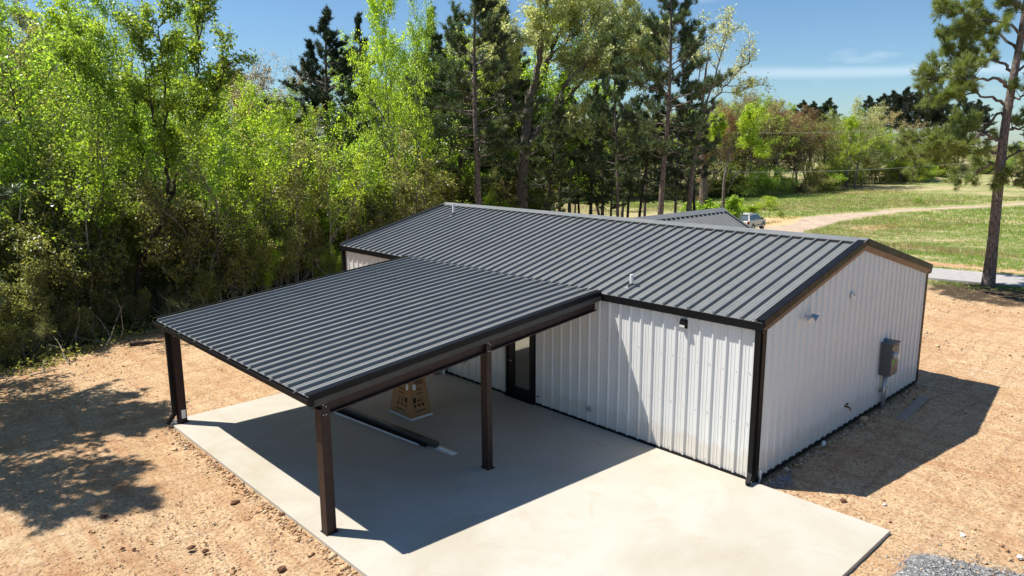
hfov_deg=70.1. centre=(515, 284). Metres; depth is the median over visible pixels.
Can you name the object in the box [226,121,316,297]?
young tree
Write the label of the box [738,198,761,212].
field bush
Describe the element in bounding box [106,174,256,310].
thicket bush
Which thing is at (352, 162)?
young tree
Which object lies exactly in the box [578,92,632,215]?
pine tree
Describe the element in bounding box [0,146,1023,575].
ground
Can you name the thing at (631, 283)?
vent pipe
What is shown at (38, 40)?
leaf tree
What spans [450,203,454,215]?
vent pipe
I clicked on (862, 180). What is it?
hedge bush
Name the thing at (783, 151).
leaf tree
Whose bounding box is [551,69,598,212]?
pine tree
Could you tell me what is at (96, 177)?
young tree
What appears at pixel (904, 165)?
hedge bush
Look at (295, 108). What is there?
leaf tree
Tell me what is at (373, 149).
young tree
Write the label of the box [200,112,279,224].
young tree
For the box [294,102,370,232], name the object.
young tree
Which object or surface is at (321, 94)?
pine tree
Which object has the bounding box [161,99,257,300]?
young tree
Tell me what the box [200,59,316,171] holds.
leaf tree
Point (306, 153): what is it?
young tree
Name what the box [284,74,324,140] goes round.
leaf tree
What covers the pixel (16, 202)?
young tree
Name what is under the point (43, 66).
leaf tree
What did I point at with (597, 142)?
pine tree
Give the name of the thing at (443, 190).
thicket bush
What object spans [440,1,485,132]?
pine tree
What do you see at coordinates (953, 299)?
pebbles
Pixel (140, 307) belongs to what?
thicket bush
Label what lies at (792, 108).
leaf tree
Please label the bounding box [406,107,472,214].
young tree
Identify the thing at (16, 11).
leaf tree
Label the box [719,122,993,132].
overhead wire
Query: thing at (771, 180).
hedge bush
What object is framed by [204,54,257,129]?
tree
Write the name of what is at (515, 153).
thicket bush
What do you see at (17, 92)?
leaf tree
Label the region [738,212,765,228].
suv
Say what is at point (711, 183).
hedge bush
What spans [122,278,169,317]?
thicket bush
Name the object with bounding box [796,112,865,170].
leaf tree
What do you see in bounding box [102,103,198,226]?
leaf tree
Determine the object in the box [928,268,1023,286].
road
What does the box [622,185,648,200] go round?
hedge bush
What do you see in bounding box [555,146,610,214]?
leaf tree
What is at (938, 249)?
dry grass
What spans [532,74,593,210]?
pine tree
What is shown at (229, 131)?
young tree
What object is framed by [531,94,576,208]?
pine tree
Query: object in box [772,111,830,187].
leaf tree
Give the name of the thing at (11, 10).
leaf tree
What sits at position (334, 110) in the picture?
leaf tree
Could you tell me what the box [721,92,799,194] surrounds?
leaf tree
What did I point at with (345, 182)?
young tree
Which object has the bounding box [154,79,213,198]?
leaf tree
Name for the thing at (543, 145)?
pine tree
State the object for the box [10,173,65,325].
young tree
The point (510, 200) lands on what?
thicket bush
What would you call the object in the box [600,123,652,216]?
leaf tree
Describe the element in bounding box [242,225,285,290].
thicket bush
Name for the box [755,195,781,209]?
field bush
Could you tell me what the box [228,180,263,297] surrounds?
young tree
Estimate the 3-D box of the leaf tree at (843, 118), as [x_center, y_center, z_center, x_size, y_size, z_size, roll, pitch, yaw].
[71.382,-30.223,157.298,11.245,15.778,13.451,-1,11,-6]
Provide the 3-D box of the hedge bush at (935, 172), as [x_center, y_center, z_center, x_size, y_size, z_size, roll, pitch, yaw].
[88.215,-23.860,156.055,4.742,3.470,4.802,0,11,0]
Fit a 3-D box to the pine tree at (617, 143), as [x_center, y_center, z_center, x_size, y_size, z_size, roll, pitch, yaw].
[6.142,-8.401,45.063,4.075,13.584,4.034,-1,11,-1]
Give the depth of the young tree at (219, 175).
28.64 m
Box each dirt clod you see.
[186,545,194,549]
[230,499,239,504]
[277,565,286,572]
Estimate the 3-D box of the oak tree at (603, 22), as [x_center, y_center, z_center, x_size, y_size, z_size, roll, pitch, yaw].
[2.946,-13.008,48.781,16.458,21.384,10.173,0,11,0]
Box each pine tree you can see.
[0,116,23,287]
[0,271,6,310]
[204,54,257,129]
[258,4,394,167]
[280,38,346,157]
[330,12,390,149]
[400,6,473,157]
[403,0,552,204]
[417,36,493,163]
[417,58,512,202]
[418,21,480,154]
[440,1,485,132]
[451,24,533,138]
[457,3,546,200]
[505,76,556,174]
[522,93,587,211]
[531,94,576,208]
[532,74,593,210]
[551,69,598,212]
[556,83,630,214]
[558,120,600,212]
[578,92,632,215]
[582,34,646,216]
[592,120,630,215]
[610,0,733,214]
[610,94,655,217]
[620,64,681,216]
[622,112,673,215]
[649,102,703,212]
[658,17,722,210]
[792,99,822,158]
[808,101,828,169]
[818,97,841,162]
[858,95,883,164]
[862,93,891,129]
[881,86,922,128]
[884,90,912,158]
[892,0,1023,286]
[899,89,925,129]
[909,93,948,131]
[921,102,953,132]
[951,96,984,159]
[969,99,997,147]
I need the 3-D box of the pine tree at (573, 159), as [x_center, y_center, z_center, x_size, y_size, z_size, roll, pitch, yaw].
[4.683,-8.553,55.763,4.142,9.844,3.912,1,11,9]
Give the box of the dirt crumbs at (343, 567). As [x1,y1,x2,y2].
[141,424,358,575]
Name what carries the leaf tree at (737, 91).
on the ground at (90, 460)
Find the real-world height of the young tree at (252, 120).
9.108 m
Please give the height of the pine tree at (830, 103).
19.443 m
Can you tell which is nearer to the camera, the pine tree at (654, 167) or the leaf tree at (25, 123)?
the leaf tree at (25, 123)
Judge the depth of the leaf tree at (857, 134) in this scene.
139.91 m
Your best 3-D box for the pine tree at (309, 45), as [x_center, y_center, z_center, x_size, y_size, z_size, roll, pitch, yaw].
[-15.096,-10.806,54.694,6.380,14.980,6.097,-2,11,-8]
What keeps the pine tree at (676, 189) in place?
on the ground at (90, 460)
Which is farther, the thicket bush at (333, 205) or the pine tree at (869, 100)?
the pine tree at (869, 100)
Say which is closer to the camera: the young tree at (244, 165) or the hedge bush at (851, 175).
the young tree at (244, 165)
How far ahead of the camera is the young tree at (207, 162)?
32.85 m
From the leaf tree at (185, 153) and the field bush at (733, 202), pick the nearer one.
the leaf tree at (185, 153)
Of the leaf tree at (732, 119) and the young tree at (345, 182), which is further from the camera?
the leaf tree at (732, 119)
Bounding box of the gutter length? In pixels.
[341,407,438,447]
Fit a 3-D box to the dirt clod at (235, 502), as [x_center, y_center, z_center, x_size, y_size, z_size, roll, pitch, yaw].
[-5.428,4.221,14.095,0.141,0.086,0.185,4,12,20]
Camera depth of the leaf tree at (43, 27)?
45.02 m
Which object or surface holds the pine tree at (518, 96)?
on the ground at (90, 460)
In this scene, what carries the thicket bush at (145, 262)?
on the ground at (90, 460)
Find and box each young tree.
[0,97,82,224]
[0,108,82,315]
[0,110,68,251]
[0,118,69,331]
[0,141,84,313]
[4,153,84,325]
[7,108,107,319]
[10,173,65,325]
[11,142,60,331]
[36,125,123,334]
[75,159,117,320]
[123,154,213,306]
[136,128,212,213]
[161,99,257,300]
[179,163,224,221]
[182,132,236,305]
[184,127,275,286]
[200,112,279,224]
[203,163,280,285]
[203,189,269,303]
[209,125,254,295]
[209,140,279,237]
[213,132,289,288]
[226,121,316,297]
[226,125,292,289]
[226,134,290,289]
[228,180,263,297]
[233,96,285,291]
[243,103,290,224]
[247,184,275,255]
[260,104,345,290]
[272,121,339,274]
[272,131,306,284]
[272,141,345,284]
[274,151,303,286]
[277,141,331,281]
[279,129,318,282]
[290,176,319,282]
[291,160,333,279]
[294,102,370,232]
[308,157,355,273]
[313,111,395,200]
[336,128,384,222]
[336,145,368,239]
[344,146,381,210]
[354,132,400,217]
[358,163,390,222]
[380,121,414,221]
[382,150,408,222]
[399,148,444,213]
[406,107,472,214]
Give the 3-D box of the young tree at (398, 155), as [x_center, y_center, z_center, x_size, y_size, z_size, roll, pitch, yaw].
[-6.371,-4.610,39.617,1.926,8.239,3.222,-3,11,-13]
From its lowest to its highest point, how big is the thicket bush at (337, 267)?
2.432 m
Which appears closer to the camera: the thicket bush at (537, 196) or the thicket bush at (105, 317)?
the thicket bush at (105, 317)
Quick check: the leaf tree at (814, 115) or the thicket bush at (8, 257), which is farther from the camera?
the leaf tree at (814, 115)
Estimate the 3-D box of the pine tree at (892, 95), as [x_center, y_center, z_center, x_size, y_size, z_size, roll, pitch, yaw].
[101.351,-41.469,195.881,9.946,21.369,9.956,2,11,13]
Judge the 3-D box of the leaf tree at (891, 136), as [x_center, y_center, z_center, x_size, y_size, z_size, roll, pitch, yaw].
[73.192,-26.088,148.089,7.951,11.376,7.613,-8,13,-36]
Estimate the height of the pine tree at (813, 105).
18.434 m
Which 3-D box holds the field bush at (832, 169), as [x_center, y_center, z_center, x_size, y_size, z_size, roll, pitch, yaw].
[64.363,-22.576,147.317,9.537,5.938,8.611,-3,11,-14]
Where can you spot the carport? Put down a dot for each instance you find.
(325, 346)
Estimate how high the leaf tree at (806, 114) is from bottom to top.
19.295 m
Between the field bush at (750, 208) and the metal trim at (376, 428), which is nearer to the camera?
the metal trim at (376, 428)
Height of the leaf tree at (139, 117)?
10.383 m
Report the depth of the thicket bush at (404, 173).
44.71 m
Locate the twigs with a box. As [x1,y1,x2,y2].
[0,259,329,378]
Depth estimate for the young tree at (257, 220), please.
31.64 m
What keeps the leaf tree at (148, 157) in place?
on the ground at (90, 460)
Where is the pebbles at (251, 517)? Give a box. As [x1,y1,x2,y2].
[0,337,1023,575]
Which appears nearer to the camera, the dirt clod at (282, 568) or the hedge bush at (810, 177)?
the dirt clod at (282, 568)
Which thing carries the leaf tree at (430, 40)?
on the ground at (90, 460)
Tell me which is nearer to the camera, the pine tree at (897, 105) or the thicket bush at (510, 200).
the thicket bush at (510, 200)
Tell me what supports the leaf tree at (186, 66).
on the ground at (90, 460)
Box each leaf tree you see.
[0,0,22,91]
[0,0,31,87]
[0,0,42,63]
[0,0,162,187]
[0,4,107,218]
[0,7,54,200]
[0,10,145,295]
[0,14,120,113]
[0,15,72,180]
[0,21,29,118]
[0,62,66,185]
[0,65,169,299]
[0,91,64,322]
[2,17,102,180]
[23,0,153,166]
[30,71,135,193]
[39,24,139,141]
[51,72,161,188]
[60,56,245,291]
[99,0,262,316]
[102,0,165,190]
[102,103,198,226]
[143,81,280,207]
[147,89,198,193]
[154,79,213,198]
[157,0,222,194]
[168,139,285,289]
[171,73,240,193]
[184,91,265,185]
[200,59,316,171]
[205,73,279,164]
[217,48,338,164]
[217,126,302,205]
[227,78,302,140]
[237,88,317,164]
[254,103,357,167]
[267,91,321,160]
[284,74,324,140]
[287,49,412,137]
[303,77,429,172]
[316,150,385,264]
[324,26,417,155]
[335,0,434,193]
[337,99,390,153]
[364,31,442,160]
[371,0,456,206]
[399,21,482,155]
[444,0,594,195]
[480,36,585,209]
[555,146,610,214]
[566,70,633,188]
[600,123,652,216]
[629,116,674,197]
[642,106,674,185]
[660,111,720,192]
[668,103,722,171]
[686,3,775,211]
[701,98,777,196]
[703,93,784,173]
[706,102,743,176]
[708,102,754,178]
[710,103,771,207]
[712,89,794,180]
[715,97,749,178]
[718,89,788,173]
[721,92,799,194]
[731,95,814,186]
[736,98,801,180]
[736,100,804,186]
[749,99,811,177]
[751,116,784,193]
[760,102,807,189]
[768,98,797,184]
[769,99,801,174]
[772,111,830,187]
[777,111,834,189]
[778,114,819,176]
[780,121,820,185]
[785,123,835,173]
[794,104,825,181]
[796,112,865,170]
[815,117,841,171]
[819,107,864,163]
[821,96,888,187]
[821,113,886,185]
[834,114,876,189]
[841,117,881,181]
[844,122,898,184]
[859,111,929,181]
[865,128,897,182]
[866,125,899,179]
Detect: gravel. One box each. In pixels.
[763,467,803,491]
[862,544,1023,575]
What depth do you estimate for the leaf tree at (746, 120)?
68.35 m
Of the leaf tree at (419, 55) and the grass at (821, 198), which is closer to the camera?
the leaf tree at (419, 55)
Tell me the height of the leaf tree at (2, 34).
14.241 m
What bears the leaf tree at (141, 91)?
on the ground at (90, 460)
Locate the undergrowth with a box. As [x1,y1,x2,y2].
[0,259,333,379]
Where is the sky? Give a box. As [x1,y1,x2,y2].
[1,0,1023,148]
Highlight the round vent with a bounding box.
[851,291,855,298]
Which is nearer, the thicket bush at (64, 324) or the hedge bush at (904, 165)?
the thicket bush at (64, 324)
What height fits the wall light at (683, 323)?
0.196 m
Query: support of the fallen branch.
on the ground at (90, 460)
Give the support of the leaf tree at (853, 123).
on the ground at (90, 460)
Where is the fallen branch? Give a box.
[129,341,162,345]
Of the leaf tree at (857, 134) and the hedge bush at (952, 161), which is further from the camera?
the hedge bush at (952, 161)
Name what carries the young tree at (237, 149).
on the ground at (90, 460)
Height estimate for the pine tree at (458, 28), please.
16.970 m
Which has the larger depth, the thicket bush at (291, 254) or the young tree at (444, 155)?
the young tree at (444, 155)
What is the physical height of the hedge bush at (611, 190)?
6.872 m
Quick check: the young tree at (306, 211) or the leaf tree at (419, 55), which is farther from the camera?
the leaf tree at (419, 55)
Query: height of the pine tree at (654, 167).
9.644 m
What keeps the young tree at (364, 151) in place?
on the ground at (90, 460)
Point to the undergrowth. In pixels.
(42, 359)
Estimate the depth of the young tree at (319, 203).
34.89 m
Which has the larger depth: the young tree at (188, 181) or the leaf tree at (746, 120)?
the leaf tree at (746, 120)
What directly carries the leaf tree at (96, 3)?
on the ground at (90, 460)
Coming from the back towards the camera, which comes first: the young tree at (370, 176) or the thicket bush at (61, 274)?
the young tree at (370, 176)
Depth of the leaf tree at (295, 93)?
66.79 m
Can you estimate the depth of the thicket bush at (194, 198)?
34.78 m
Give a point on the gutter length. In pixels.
(403, 431)
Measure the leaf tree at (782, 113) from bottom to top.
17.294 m
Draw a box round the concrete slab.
[170,373,889,575]
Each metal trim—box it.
[333,412,418,444]
[336,410,426,446]
[427,445,457,455]
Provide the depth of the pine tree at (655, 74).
40.87 m
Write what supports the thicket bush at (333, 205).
on the ground at (90, 460)
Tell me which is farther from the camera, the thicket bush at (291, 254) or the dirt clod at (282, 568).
the thicket bush at (291, 254)
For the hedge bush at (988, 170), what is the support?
on the ground at (90, 460)
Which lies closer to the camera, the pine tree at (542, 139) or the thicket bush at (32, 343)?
the thicket bush at (32, 343)
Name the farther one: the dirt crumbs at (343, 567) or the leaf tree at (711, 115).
the leaf tree at (711, 115)
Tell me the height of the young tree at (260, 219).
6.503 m
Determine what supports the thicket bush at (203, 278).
on the ground at (90, 460)
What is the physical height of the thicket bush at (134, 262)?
5.188 m
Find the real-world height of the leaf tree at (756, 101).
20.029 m
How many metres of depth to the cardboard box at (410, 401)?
18.26 m
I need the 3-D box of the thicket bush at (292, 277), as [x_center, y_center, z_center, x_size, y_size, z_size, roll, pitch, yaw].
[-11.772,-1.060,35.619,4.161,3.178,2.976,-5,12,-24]
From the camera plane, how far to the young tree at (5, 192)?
19.79 m
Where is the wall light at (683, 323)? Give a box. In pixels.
[679,319,687,328]
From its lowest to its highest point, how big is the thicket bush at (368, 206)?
6.467 m
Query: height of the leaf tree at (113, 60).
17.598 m
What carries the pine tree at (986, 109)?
on the ground at (90, 460)
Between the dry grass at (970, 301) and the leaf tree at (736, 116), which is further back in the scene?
the leaf tree at (736, 116)
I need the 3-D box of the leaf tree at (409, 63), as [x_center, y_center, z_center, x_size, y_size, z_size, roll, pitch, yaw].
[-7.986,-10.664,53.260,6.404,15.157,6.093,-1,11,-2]
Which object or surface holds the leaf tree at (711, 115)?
on the ground at (90, 460)
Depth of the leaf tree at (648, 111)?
137.78 m
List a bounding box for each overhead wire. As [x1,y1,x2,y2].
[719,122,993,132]
[808,160,994,171]
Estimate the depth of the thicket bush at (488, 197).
46.74 m
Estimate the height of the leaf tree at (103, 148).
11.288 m
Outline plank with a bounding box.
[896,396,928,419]
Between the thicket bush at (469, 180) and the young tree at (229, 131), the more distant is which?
the thicket bush at (469, 180)
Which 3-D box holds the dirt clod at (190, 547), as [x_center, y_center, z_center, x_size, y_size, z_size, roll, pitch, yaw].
[-5.585,4.529,12.534,0.126,0.070,0.130,3,11,17]
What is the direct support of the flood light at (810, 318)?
attached to the metal building
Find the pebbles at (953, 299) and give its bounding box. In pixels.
[918,283,1023,419]
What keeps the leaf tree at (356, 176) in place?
on the ground at (90, 460)
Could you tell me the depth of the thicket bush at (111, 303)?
28.38 m
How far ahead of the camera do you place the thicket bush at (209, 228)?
30.37 m
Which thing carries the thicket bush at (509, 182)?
on the ground at (90, 460)
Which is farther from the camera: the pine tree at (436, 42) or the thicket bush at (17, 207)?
the pine tree at (436, 42)
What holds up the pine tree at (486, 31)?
on the ground at (90, 460)
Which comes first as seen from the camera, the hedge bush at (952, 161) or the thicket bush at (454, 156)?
the thicket bush at (454, 156)
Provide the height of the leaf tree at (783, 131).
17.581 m
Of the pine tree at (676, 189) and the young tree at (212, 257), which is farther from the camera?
the pine tree at (676, 189)
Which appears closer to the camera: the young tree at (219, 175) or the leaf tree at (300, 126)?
the young tree at (219, 175)
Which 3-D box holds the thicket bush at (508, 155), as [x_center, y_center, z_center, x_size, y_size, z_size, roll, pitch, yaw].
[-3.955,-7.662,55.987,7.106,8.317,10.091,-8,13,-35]
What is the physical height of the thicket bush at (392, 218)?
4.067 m
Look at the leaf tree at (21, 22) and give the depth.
68.29 m
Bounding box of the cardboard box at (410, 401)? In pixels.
[389,377,432,420]
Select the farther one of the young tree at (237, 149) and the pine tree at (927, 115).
the pine tree at (927, 115)
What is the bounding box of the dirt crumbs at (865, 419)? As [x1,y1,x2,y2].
[760,384,928,486]
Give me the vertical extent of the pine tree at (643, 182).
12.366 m
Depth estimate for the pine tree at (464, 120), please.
46.63 m
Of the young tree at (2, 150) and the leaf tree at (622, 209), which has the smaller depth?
the young tree at (2, 150)
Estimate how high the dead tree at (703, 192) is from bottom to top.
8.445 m
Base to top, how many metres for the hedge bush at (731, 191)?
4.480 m
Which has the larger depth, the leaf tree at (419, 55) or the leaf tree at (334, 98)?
the leaf tree at (334, 98)
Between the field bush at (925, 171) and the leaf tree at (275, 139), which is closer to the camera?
the leaf tree at (275, 139)
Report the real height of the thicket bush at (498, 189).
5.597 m
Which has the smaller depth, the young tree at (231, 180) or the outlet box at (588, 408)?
the outlet box at (588, 408)
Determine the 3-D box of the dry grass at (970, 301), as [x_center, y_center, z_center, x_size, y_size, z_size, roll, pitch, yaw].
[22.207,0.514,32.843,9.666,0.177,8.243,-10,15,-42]
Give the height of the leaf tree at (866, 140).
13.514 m
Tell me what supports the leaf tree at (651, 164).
on the ground at (90, 460)
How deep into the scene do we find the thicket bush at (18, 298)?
24.34 m
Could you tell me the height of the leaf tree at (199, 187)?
7.364 m
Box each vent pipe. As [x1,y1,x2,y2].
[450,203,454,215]
[624,274,638,289]
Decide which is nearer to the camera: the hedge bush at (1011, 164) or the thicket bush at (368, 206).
the thicket bush at (368, 206)
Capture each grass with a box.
[555,186,1023,235]
[556,186,1023,258]
[767,213,1023,271]
[926,281,1021,312]
[928,265,1023,293]
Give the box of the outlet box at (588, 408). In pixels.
[585,406,590,411]
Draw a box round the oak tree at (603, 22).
[441,0,676,208]
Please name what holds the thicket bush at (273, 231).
on the ground at (90, 460)
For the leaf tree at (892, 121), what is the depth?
148.59 m
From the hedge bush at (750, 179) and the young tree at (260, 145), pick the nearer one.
the young tree at (260, 145)
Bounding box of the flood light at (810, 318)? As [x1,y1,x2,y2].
[804,314,818,323]
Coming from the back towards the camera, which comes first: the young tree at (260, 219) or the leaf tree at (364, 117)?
the leaf tree at (364, 117)
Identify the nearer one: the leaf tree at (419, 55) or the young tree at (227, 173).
the young tree at (227, 173)
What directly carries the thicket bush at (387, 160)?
on the ground at (90, 460)
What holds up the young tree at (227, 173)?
on the ground at (90, 460)
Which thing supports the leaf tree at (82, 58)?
on the ground at (90, 460)
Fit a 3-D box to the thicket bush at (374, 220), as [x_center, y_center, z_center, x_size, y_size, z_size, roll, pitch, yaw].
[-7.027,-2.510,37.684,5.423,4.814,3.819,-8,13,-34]
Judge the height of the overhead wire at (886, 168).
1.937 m
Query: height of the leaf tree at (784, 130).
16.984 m
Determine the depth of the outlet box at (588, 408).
17.75 m
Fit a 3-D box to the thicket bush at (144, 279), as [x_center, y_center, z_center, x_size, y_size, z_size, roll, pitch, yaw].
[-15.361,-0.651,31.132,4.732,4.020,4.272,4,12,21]
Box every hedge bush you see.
[594,163,630,200]
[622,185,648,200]
[627,173,681,199]
[655,169,715,199]
[681,173,721,199]
[695,178,725,197]
[717,161,782,196]
[720,175,748,196]
[726,161,796,195]
[769,173,799,194]
[786,160,841,193]
[811,170,847,190]
[826,155,874,186]
[849,173,871,185]
[851,152,904,183]
[884,152,934,180]
[928,166,939,177]
[933,155,961,176]
[959,161,972,173]
[973,158,1007,173]
[989,156,1021,170]
[1006,146,1023,171]
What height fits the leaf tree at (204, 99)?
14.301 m
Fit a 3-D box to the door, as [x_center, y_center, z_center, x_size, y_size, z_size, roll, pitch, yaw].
[0.137,2.018,19.379,0.165,2.220,1.100,-10,15,-42]
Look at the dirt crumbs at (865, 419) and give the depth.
17.32 m
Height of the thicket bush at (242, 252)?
4.227 m
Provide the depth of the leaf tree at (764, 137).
128.97 m
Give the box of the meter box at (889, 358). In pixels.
[879,338,901,408]
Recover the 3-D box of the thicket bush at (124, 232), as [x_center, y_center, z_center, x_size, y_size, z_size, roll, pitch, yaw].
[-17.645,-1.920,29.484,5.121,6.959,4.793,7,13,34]
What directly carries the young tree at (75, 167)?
on the ground at (90, 460)
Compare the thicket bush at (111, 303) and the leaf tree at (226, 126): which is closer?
the thicket bush at (111, 303)
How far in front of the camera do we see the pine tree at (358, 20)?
53.18 m
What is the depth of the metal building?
17.09 m
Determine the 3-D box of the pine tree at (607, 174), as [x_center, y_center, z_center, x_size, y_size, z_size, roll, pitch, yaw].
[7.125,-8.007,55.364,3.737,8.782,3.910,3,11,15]
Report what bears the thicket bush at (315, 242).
on the ground at (90, 460)
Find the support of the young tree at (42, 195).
on the ground at (90, 460)
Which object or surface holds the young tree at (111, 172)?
on the ground at (90, 460)
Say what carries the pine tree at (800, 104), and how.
on the ground at (90, 460)
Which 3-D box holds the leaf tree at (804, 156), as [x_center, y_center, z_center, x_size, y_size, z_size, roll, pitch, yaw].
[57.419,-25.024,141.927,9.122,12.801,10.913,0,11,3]
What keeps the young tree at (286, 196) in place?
on the ground at (90, 460)
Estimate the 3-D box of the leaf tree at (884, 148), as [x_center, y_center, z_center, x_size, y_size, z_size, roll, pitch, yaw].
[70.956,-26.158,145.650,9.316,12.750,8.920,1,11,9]
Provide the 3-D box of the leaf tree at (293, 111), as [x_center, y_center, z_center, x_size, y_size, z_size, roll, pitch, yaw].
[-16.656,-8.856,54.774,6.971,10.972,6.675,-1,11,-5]
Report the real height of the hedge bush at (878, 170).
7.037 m
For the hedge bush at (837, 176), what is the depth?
133.88 m
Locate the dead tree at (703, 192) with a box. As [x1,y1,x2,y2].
[683,145,709,209]
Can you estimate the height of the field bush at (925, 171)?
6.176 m
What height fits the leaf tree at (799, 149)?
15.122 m
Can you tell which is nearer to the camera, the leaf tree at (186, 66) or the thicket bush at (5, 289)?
the thicket bush at (5, 289)
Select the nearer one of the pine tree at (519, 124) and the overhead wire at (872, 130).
the pine tree at (519, 124)
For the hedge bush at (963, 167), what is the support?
on the ground at (90, 460)
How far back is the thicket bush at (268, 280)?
31.61 m
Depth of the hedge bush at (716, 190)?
119.47 m
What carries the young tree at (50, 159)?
on the ground at (90, 460)
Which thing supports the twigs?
on the ground at (90, 460)
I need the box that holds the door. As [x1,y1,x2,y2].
[504,334,535,404]
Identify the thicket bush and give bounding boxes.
[0,150,153,309]
[0,184,128,334]
[0,197,107,326]
[0,206,42,283]
[0,257,57,352]
[0,283,13,333]
[0,312,57,359]
[0,322,30,361]
[49,296,103,344]
[81,289,124,331]
[94,286,126,323]
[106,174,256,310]
[106,286,155,326]
[108,197,190,291]
[114,227,191,309]
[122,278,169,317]
[126,235,193,298]
[155,284,201,316]
[156,193,254,303]
[167,253,228,305]
[175,186,237,214]
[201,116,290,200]
[201,219,286,298]
[219,207,277,296]
[225,208,284,292]
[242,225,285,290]
[244,243,312,284]
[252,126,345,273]
[256,213,317,286]
[269,176,341,279]
[270,216,331,281]
[284,161,376,266]
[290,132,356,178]
[302,247,341,277]
[316,158,386,256]
[326,193,419,257]
[337,148,406,251]
[346,155,463,212]
[374,151,474,197]
[376,201,399,228]
[378,151,450,179]
[379,176,427,219]
[382,162,414,196]
[385,142,464,202]
[385,185,417,219]
[420,140,516,174]
[450,157,495,203]
[456,156,491,198]
[464,148,534,174]
[466,167,514,203]
[472,190,522,208]
[481,189,512,207]
[488,158,569,209]
[508,190,549,209]
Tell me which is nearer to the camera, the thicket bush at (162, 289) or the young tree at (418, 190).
the thicket bush at (162, 289)
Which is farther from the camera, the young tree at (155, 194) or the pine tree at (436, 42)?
the pine tree at (436, 42)
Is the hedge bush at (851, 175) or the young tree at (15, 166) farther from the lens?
the hedge bush at (851, 175)
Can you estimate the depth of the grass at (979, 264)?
65.41 m
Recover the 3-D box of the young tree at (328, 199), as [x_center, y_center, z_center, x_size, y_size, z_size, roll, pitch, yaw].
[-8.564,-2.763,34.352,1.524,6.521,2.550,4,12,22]
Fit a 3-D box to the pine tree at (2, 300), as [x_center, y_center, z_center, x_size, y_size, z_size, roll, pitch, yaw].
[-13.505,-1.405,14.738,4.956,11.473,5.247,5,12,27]
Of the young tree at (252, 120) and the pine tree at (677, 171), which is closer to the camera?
the young tree at (252, 120)
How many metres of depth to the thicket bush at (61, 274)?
26.12 m
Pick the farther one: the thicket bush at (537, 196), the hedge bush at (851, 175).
the hedge bush at (851, 175)
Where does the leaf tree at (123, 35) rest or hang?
on the ground at (90, 460)
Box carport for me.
[152,255,601,535]
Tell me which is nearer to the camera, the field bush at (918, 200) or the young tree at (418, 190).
the young tree at (418, 190)
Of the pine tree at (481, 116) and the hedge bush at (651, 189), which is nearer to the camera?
the pine tree at (481, 116)
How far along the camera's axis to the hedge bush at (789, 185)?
128.05 m
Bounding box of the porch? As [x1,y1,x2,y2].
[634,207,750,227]
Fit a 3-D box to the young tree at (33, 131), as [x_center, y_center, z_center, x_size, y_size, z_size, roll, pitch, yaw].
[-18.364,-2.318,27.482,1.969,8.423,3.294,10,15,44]
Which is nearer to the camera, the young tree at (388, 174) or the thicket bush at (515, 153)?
the young tree at (388, 174)
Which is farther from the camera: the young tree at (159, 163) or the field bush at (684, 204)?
the field bush at (684, 204)
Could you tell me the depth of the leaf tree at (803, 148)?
144.03 m
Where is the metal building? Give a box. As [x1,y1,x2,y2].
[339,202,932,485]
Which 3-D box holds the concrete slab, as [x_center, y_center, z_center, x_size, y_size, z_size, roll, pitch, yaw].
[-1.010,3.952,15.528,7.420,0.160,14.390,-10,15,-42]
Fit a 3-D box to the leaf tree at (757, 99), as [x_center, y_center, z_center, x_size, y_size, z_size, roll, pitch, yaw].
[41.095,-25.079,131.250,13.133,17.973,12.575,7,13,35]
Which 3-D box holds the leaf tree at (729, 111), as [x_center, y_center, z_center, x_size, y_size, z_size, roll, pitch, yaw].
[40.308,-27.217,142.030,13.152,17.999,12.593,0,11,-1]
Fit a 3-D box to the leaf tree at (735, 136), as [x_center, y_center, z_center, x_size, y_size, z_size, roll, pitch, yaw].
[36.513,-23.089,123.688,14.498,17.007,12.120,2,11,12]
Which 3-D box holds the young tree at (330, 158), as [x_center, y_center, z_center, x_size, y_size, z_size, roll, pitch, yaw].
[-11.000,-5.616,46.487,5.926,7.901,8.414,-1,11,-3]
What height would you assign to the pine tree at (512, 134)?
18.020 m
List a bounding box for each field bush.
[677,198,716,211]
[696,194,745,219]
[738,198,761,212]
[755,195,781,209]
[807,160,844,184]
[880,155,946,182]
[914,198,924,203]
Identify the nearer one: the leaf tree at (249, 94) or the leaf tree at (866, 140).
the leaf tree at (249, 94)
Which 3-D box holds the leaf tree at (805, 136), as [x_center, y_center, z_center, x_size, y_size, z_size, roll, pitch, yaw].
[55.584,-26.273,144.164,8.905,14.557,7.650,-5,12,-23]
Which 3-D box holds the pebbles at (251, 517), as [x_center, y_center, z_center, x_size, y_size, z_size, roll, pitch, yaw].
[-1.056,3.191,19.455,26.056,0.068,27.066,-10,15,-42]
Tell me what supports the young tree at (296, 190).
on the ground at (90, 460)
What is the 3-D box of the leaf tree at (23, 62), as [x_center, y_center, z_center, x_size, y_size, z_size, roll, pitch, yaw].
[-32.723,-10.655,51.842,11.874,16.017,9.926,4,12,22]
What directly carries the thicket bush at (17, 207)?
on the ground at (90, 460)
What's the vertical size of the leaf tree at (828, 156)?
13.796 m
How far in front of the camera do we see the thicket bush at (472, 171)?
49.88 m
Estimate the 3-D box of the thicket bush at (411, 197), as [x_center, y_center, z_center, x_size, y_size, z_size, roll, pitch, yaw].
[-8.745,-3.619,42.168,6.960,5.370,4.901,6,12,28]
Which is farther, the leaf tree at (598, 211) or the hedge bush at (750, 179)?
the hedge bush at (750, 179)

